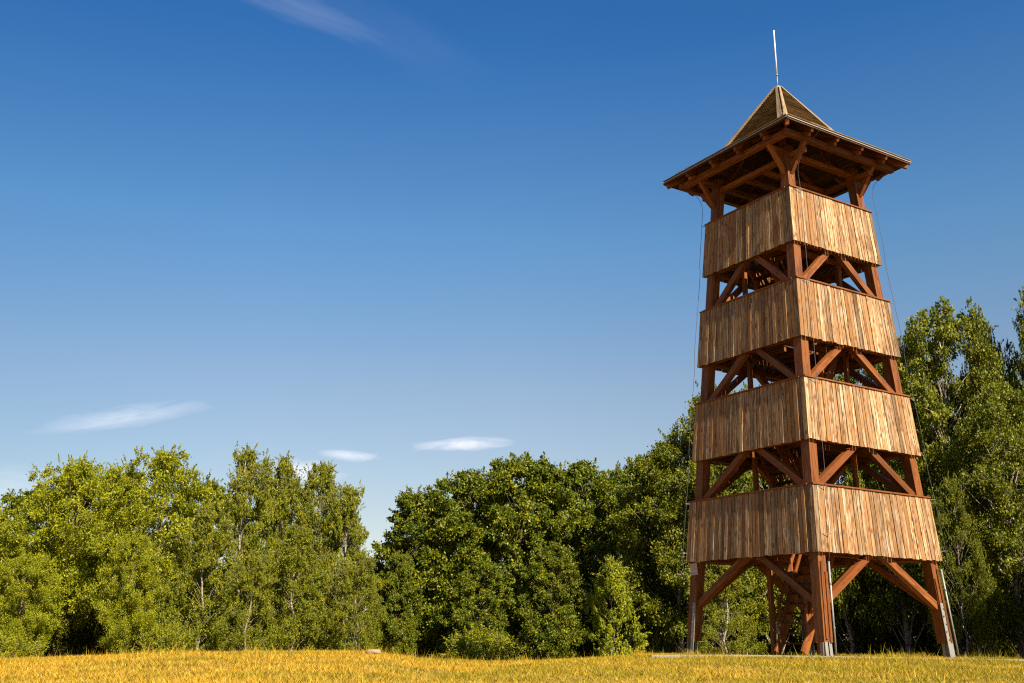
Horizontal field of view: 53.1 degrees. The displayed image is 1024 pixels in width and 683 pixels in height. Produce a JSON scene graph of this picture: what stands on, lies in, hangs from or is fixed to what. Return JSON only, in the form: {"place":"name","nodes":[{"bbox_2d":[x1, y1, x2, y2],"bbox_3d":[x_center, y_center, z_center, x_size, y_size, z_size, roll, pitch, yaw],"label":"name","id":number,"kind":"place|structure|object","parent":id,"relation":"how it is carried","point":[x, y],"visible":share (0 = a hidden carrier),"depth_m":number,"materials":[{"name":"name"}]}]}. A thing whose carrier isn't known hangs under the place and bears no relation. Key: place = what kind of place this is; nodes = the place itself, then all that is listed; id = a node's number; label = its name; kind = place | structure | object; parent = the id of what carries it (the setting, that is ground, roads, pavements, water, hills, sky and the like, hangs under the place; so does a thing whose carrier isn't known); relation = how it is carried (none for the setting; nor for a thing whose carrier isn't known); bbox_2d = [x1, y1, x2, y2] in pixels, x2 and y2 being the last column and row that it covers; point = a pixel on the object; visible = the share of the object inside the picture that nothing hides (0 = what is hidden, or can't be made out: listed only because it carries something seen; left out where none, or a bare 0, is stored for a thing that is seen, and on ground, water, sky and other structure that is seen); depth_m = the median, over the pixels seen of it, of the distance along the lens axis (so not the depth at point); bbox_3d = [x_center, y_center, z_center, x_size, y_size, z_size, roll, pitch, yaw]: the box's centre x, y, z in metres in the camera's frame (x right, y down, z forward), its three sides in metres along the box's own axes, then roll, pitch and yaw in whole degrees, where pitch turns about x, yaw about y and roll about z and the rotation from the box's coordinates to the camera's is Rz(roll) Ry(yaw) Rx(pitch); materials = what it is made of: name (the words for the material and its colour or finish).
{"place":"outdoors","nodes":[
{"label":"outdoors","id":0,"kind":"place"},
{"bbox_2d":[0,641,1023,682],"bbox_3d":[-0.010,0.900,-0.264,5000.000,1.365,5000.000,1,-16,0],"label":"ground","id":1,"kind":"structure","parent":0,"point":[563,678],"depth_m":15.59,"materials":[{"name":"yellow plant"}]},
{"bbox_2d":[0,630,46,657],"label":"shrub","id":2,"kind":"object","parent":1,"relation":"on","point":[23,646],"visible":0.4,"depth_m":34.35,"materials":[{"name":"green plant"}]},
{"bbox_2d":[0,502,52,647],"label":"willow tree","id":3,"kind":"object","parent":1,"relation":"on","point":[7,526],"visible":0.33,"depth_m":42.04,"materials":[{"name":"green plant"}]},
{"bbox_2d":[0,551,68,656],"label":"willow tree","id":4,"kind":"object","parent":1,"relation":"on","point":[31,568],"visible":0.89,"depth_m":38.49,"materials":[{"name":"green plant"}]},
{"bbox_2d":[0,486,82,655],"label":"woodland tree","id":5,"kind":"object","parent":1,"relation":"on","point":[14,500],"visible":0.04,"depth_m":51.31,"materials":[{"name":"green plant"}]},
{"bbox_2d":[24,574,99,656],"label":"undergrowth bush","id":6,"kind":"object","parent":1,"relation":"on","point":[78,635],"visible":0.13,"depth_m":43.53,"materials":[{"name":"green plant"}]},
{"bbox_2d":[2,450,136,656],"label":"willow tree","id":7,"kind":"object","parent":1,"relation":"on","point":[78,488],"visible":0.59,"depth_m":43.25,"materials":[{"name":"green plant"}]},
{"bbox_2d":[41,576,125,656],"bbox_3d":[-18.535,12.518,45.164,4.171,4.435,4.274,-5,-17,20],"label":"undergrowth bush","id":8,"kind":"object","parent":1,"relation":"on","point":[91,642],"visible":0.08,"depth_m":44.32,"materials":[{"name":"green plant"}]},
{"bbox_2d":[79,614,137,655],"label":"undergrowth bush","id":9,"kind":"object","parent":1,"relation":"on","point":[101,649],"visible":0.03,"depth_m":44.67,"materials":[{"name":"green plant"}]},
{"bbox_2d":[60,462,169,629],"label":"woodland tree","id":10,"kind":"object","parent":1,"relation":"on","point":[140,527],"visible":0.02,"depth_m":51.22,"materials":[{"name":"green plant"}]},
{"bbox_2d":[90,527,168,654],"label":"willow tree","id":11,"kind":"object","parent":1,"relation":"on","point":[118,627],"visible":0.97,"depth_m":38.94,"materials":[{"name":"green plant"}]},
{"bbox_2d":[64,443,228,652],"bbox_3d":[-15.096,8.984,43.260,6.668,9.648,6.519,-5,-17,17],"label":"willow tree","id":12,"kind":"object","parent":1,"relation":"on","point":[167,471],"visible":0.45,"depth_m":42.54,"materials":[{"name":"green plant"}]},
{"bbox_2d":[129,618,187,652],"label":"shrub","id":13,"kind":"object","parent":1,"relation":"on","point":[161,635],"visible":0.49,"depth_m":35.80,"materials":[{"name":"green plant"}]},
{"bbox_2d":[127,546,207,652],"bbox_3d":[-15.245,11.744,45.034,4.145,5.948,4.247,-2,-17,9],"label":"undergrowth bush","id":14,"kind":"object","parent":1,"relation":"on","point":[173,610],"visible":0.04,"depth_m":44.26,"materials":[{"name":"green plant"}]},
{"bbox_2d":[148,501,242,651],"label":"birch tree","id":15,"kind":"object","parent":1,"relation":"on","point":[207,535],"visible":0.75,"depth_m":38.32,"materials":[{"name":"green plant"}]},
{"bbox_2d":[179,573,234,651],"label":"undergrowth bush","id":16,"kind":"object","parent":1,"relation":"on","point":[206,627],"visible":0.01,"depth_m":44.17,"materials":[{"name":"green plant"}]},
{"bbox_2d":[158,475,263,571],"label":"woodland tree","id":17,"kind":"object","parent":1,"relation":"on","point":[215,484],"visible":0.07,"depth_m":51.11,"materials":[{"name":"green plant"}]},
{"bbox_2d":[187,439,281,651],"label":"birch tree","id":18,"kind":"object","parent":1,"relation":"on","point":[248,468],"visible":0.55,"depth_m":41.26,"materials":[{"name":"green plant"}]},
{"bbox_2d":[206,557,282,646],"bbox_3d":[-11.536,12.254,45.864,4.227,5.352,4.331,10,-19,-30],"label":"undergrowth bush","id":19,"kind":"object","parent":1,"relation":"on","point":[230,583],"visible":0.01,"depth_m":45.72,"materials":[{"name":"green plant"}]},
{"bbox_2d":[212,549,289,651],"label":"birch tree","id":20,"kind":"object","parent":1,"relation":"on","point":[251,575],"visible":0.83,"depth_m":36.91,"materials":[{"name":"green plant"}]},
{"bbox_2d":[230,477,318,643],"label":"woodland tree","id":21,"kind":"object","parent":1,"relation":"on","point":[252,513],"visible":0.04,"depth_m":49.60,"materials":[{"name":"green plant"}]},
{"bbox_2d":[235,450,315,650],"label":"birch tree","id":22,"kind":"object","parent":1,"relation":"on","point":[279,483],"visible":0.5,"depth_m":42.95,"materials":[{"name":"green plant"}]},
{"bbox_2d":[249,522,335,650],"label":"birch tree","id":23,"kind":"object","parent":1,"relation":"on","point":[294,547],"visible":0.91,"depth_m":37.67,"materials":[{"name":"green plant"}]},
{"bbox_2d":[265,559,339,646],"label":"undergrowth bush","id":24,"kind":"object","parent":1,"relation":"on","point":[280,600],"visible":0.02,"depth_m":44.63,"materials":[{"name":"green plant"}]},
{"bbox_2d":[265,460,353,651],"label":"birch tree","id":25,"kind":"object","parent":1,"relation":"on","point":[326,477],"visible":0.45,"depth_m":42.32,"materials":[{"name":"green plant"}]},
{"bbox_2d":[305,552,367,649],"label":"undergrowth bush","id":26,"kind":"object","parent":1,"relation":"on","point":[332,571],"visible":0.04,"depth_m":45.96,"materials":[{"name":"green plant"}]},
{"bbox_2d":[309,511,366,590],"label":"woodland tree","id":27,"kind":"object","parent":1,"relation":"on","point":[338,551],"visible":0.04,"depth_m":48.65,"materials":[{"name":"green plant"}]},
{"bbox_2d":[304,477,386,650],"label":"birch tree","id":28,"kind":"object","parent":1,"relation":"on","point":[344,518],"visible":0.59,"depth_m":40.25,"materials":[{"name":"green plant"}]},
{"bbox_2d":[322,547,387,651],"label":"birch tree","id":29,"kind":"object","parent":1,"relation":"on","point":[363,566],"visible":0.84,"depth_m":37.10,"materials":[{"name":"green plant"}]},
{"bbox_2d":[365,649,380,654],"bbox_3d":[-2.744,6.160,20.277,0.313,0.142,0.262,1,-16,0],"label":"stone","id":30,"kind":"object","parent":1,"relation":"on","point":[376,651],"visible":0.75,"depth_m":20.18,"materials":[{"name":"stone"}]},
{"bbox_2d":[340,554,415,648],"bbox_3d":[-5.939,12.420,46.455,4.273,5.524,4.378,-9,-19,30],"label":"undergrowth bush","id":31,"kind":"object","parent":1,"relation":"on","point":[377,571],"visible":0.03,"depth_m":46.48,"materials":[{"name":"green plant"}]},
{"bbox_2d":[373,549,423,655],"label":"oak tree","id":32,"kind":"object","parent":1,"relation":"on","point":[392,625],"visible":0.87,"depth_m":42.16,"materials":[{"name":"green plant"}]},
{"bbox_2d":[365,484,473,658],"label":"oak tree","id":33,"kind":"object","parent":1,"relation":"on","point":[409,518],"visible":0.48,"depth_m":43.99,"materials":[{"name":"green plant"}]},
{"bbox_2d":[384,514,471,562],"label":"woodland tree","id":34,"kind":"object","parent":1,"relation":"on","point":[415,551],"visible":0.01,"depth_m":52.65,"materials":[{"name":"green plant"}]},
{"bbox_2d":[402,466,530,658],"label":"oak tree","id":35,"kind":"object","parent":1,"relation":"on","point":[462,532],"visible":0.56,"depth_m":43.56,"materials":[{"name":"green plant"}]},
{"bbox_2d":[428,622,525,660],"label":"shrub","id":36,"kind":"object","parent":1,"relation":"on","point":[491,638],"visible":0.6,"depth_m":38.09,"materials":[{"name":"green plant"}]},
{"bbox_2d":[436,557,518,661],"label":"oak tree","id":37,"kind":"object","parent":1,"relation":"on","point":[474,596],"visible":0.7,"depth_m":40.30,"materials":[{"name":"green plant"}]},
{"bbox_2d":[467,482,525,564],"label":"woodland tree","id":38,"kind":"object","parent":1,"relation":"on","point":[514,533],"visible":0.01,"depth_m":53.11,"materials":[{"name":"green plant"}]},
{"bbox_2d":[456,451,596,660],"bbox_3d":[0.592,9.680,45.146,6.261,9.808,5.891,-1,-16,4],"label":"oak tree","id":39,"kind":"object","parent":1,"relation":"on","point":[538,480],"visible":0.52,"depth_m":44.42,"materials":[{"name":"green plant"}]},
{"bbox_2d":[513,540,590,659],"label":"oak tree","id":40,"kind":"object","parent":1,"relation":"on","point":[552,643],"visible":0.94,"depth_m":41.10,"materials":[{"name":"green plant"}]},
{"bbox_2d":[510,466,595,565],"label":"woodland tree","id":41,"kind":"object","parent":1,"relation":"on","point":[582,501],"visible":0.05,"depth_m":53.24,"materials":[{"name":"green plant"}]},
{"bbox_2d":[515,457,643,657],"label":"oak tree","id":42,"kind":"object","parent":1,"relation":"on","point":[575,478],"visible":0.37,"depth_m":45.05,"materials":[{"name":"green plant"}]},
{"bbox_2d":[571,474,619,569],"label":"woodland tree","id":43,"kind":"object","parent":1,"relation":"on","point":[591,503],"depth_m":54.69,"materials":[{"name":"green plant"}]},
{"bbox_2d":[574,564,623,655],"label":"undergrowth bush","id":44,"kind":"object","parent":1,"relation":"on","point":[597,644],"visible":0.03,"depth_m":44.22,"materials":[{"name":"green plant"}]},
{"bbox_2d":[576,553,652,656],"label":"sapling tree","id":45,"kind":"object","parent":1,"relation":"on","point":[614,575],"visible":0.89,"depth_m":34.67,"materials":[{"name":"green plant"}]},
{"bbox_2d":[586,454,658,615],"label":"oak tree","id":46,"kind":"object","parent":1,"relation":"on","point":[616,474],"visible":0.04,"depth_m":47.88,"materials":[{"name":"green plant"}]},
{"bbox_2d":[597,554,652,654],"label":"undergrowth bush","id":47,"kind":"object","parent":1,"relation":"on","point":[615,625],"visible":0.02,"depth_m":43.46,"materials":[{"name":"green plant"}]},
{"bbox_2d":[606,451,688,653],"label":"oak tree","id":48,"kind":"object","parent":1,"relation":"on","point":[658,645],"visible":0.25,"depth_m":40.76,"materials":[{"name":"green plant"}]},
{"bbox_2d":[621,560,694,652],"bbox_3d":[6.345,11.419,42.615,3.921,5.591,4.017,-10,-20,33],"label":"undergrowth bush","id":49,"kind":"object","parent":1,"relation":"on","point":[654,590],"visible":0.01,"depth_m":42.58,"materials":[{"name":"green plant"}]},
{"bbox_2d":[603,428,736,652],"bbox_3d":[6.534,8.253,40.446,5.331,9.819,5.103,16,-22,-42],"label":"birch tree","id":50,"kind":"object","parent":1,"relation":"on","point":[651,606],"visible":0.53,"depth_m":39.71,"materials":[{"name":"green plant"}]},
{"bbox_2d":[671,569,736,652],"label":"undergrowth bush","id":51,"kind":"object","parent":1,"relation":"on","point":[704,639],"visible":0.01,"depth_m":40.38,"materials":[{"name":"green plant"}]},
{"bbox_2d":[643,380,778,650],"bbox_3d":[7.918,7.150,39.731,5.012,11.576,5.237,-13,-21,38],"label":"birch tree","id":52,"kind":"object","parent":1,"relation":"on","point":[747,477],"visible":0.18,"depth_m":38.93,"materials":[{"name":"green plant"}]},
{"bbox_2d":[687,565,769,653],"bbox_3d":[7.107,9.207,33.794,2.637,4.112,2.797,-2,-17,9],"label":"shrub","id":53,"kind":"object","parent":1,"relation":"on","point":[743,627],"visible":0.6,"depth_m":33.68,"materials":[{"name":"green plant"}]},
{"bbox_2d":[694,572,770,653],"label":"undergrowth bush","id":54,"kind":"object","parent":1,"relation":"on","point":[761,638],"visible":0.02,"depth_m":41.24,"materials":[{"name":"green plant"}]},
{"bbox_2d":[714,382,821,652],"bbox_3d":[10.093,7.192,40.100,4.949,11.709,4.737,-7,-18,23],"label":"birch tree","id":55,"kind":"object","parent":1,"relation":"on","point":[762,621],"visible":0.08,"depth_m":38.42,"materials":[{"name":"green plant"}]},
{"bbox_2d":[736,569,811,653],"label":"undergrowth bush","id":56,"kind":"object","parent":1,"relation":"on","point":[786,637],"visible":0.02,"depth_m":42.61,"materials":[{"name":"green plant"}]},
{"bbox_2d":[663,30,958,656],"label":"watchtower","id":57,"kind":"structure","parent":1,"relation":"on","point":[789,240],"depth_m":24.85,"materials":[{"name":"wood"}]},
{"bbox_2d":[690,563,697,575],"bbox_3d":[4.431,5.553,24.982,0.015,0.280,0.250,11,-23,-30],"label":"notice sign","id":58,"kind":"object","parent":57,"relation":"attached to","point":[693,569],"visible":1,"depth_m":24.97,"materials":[{"name":"metal"}]},
{"bbox_2d":[769,592,857,654],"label":"undergrowth bush","id":59,"kind":"object","parent":1,"relation":"on","point":[794,637],"visible":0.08,"depth_m":41.90,"materials":[{"name":"green plant"}]},
{"bbox_2d":[651,655,1023,661],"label":"concrete kerb","id":60,"kind":"structure","parent":1,"relation":"on","point":[661,656],"depth_m":20.85,"materials":[{"name":"grey concrete"}]},
{"bbox_2d":[786,374,894,654],"bbox_3d":[12.754,6.888,39.737,4.152,12.240,4.520,-8,-18,27],"label":"birch tree","id":61,"kind":"object","parent":1,"relation":"on","point":[847,591],"visible":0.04,"depth_m":38.14,"materials":[{"name":"green plant"}]},
{"bbox_2d":[811,568,901,654],"bbox_3d":[13.742,11.443,41.587,3.827,5.057,3.921,-10,-19,32],"label":"undergrowth bush","id":62,"kind":"object","parent":1,"relation":"on","point":[865,639],"visible":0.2,"depth_m":40.42,"materials":[{"name":"green plant"}]},
{"bbox_2d":[840,607,913,653],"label":"undergrowth bush","id":63,"kind":"object","parent":1,"relation":"on","point":[868,643],"visible":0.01,"depth_m":45.69,"materials":[{"name":"green plant"}]},
{"bbox_2d":[846,578,941,654],"bbox_3d":[15.936,11.366,42.602,4.021,6.011,3.925,-12,-20,37],"label":"undergrowth bush","id":64,"kind":"object","parent":1,"relation":"on","point":[873,645],"visible":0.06,"depth_m":41.38,"materials":[{"name":"green plant"}]},
{"bbox_2d":[836,335,958,655],"bbox_3d":[14.597,6.112,38.908,5.142,13.371,4.921,-10,-19,31],"label":"birch tree","id":65,"kind":"object","parent":1,"relation":"on","point":[886,596],"visible":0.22,"depth_m":37.76,"materials":[{"name":"green plant"}]},
{"bbox_2d":[880,314,969,654],"bbox_3d":[16.577,5.841,40.566,4.014,14.822,3.663,9,-18,-27],"label":"birch tree","id":66,"kind":"object","parent":1,"relation":"on","point":[949,389],"visible":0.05,"depth_m":40.95,"materials":[{"name":"green plant"}]},
{"bbox_2d":[888,599,977,656],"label":"undergrowth bush","id":67,"kind":"object","parent":1,"relation":"on","point":[932,644],"visible":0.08,"depth_m":39.92,"materials":[{"name":"green plant"}]},
{"bbox_2d":[893,295,1023,656],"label":"birch tree","id":68,"kind":"object","parent":1,"relation":"on","point":[944,334],"visible":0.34,"depth_m":38.25,"materials":[{"name":"green plant"}]},
{"bbox_2d":[918,471,1004,656],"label":"birch tree","id":69,"kind":"object","parent":1,"relation":"on","point":[975,616],"visible":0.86,"depth_m":32.91,"materials":[{"name":"green plant"}]},
{"bbox_2d":[927,624,1018,657],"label":"undergrowth bush","id":70,"kind":"object","parent":1,"relation":"on","point":[1003,654],"visible":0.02,"depth_m":40.11,"materials":[{"name":"green plant"}]},
{"bbox_2d":[927,379,1023,658],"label":"birch tree","id":71,"kind":"object","parent":1,"relation":"on","point":[986,408],"visible":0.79,"depth_m":33.92,"materials":[{"name":"green plant"}]},
{"bbox_2d":[942,376,1009,611],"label":"woodland tree","id":72,"kind":"object","parent":1,"relation":"on","point":[959,419],"visible":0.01,"depth_m":48.88,"materials":[{"name":"green plant"}]},
{"bbox_2d":[950,304,1023,657],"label":"birch tree","id":73,"kind":"object","parent":1,"relation":"on","point":[986,329],"visible":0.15,"depth_m":39.62,"materials":[{"name":"green plant"}]},
{"bbox_2d":[961,607,1019,657],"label":"undergrowth bush","id":74,"kind":"object","parent":1,"relation":"on","point":[1008,647],"visible":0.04,"depth_m":39.75,"materials":[{"name":"green plant"}]},
{"bbox_2d":[1003,286,1023,569],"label":"birch tree","id":75,"kind":"object","parent":1,"relation":"on","point":[1020,333],"visible":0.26,"depth_m":38.82,"materials":[{"name":"green plant"}]},
{"bbox_2d":[1016,362,1023,387],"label":"woodland tree","id":76,"kind":"object","parent":1,"relation":"on","point":[1017,374],"visible":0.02,"depth_m":49.42,"materials":[{"name":"green plant"}]},
{"bbox_2d":[0,0,1023,642],"label":"sky","id":77,"kind":"structure","parent":0,"point":[398,244],"materials":[{"name":"blue"}]}
]}

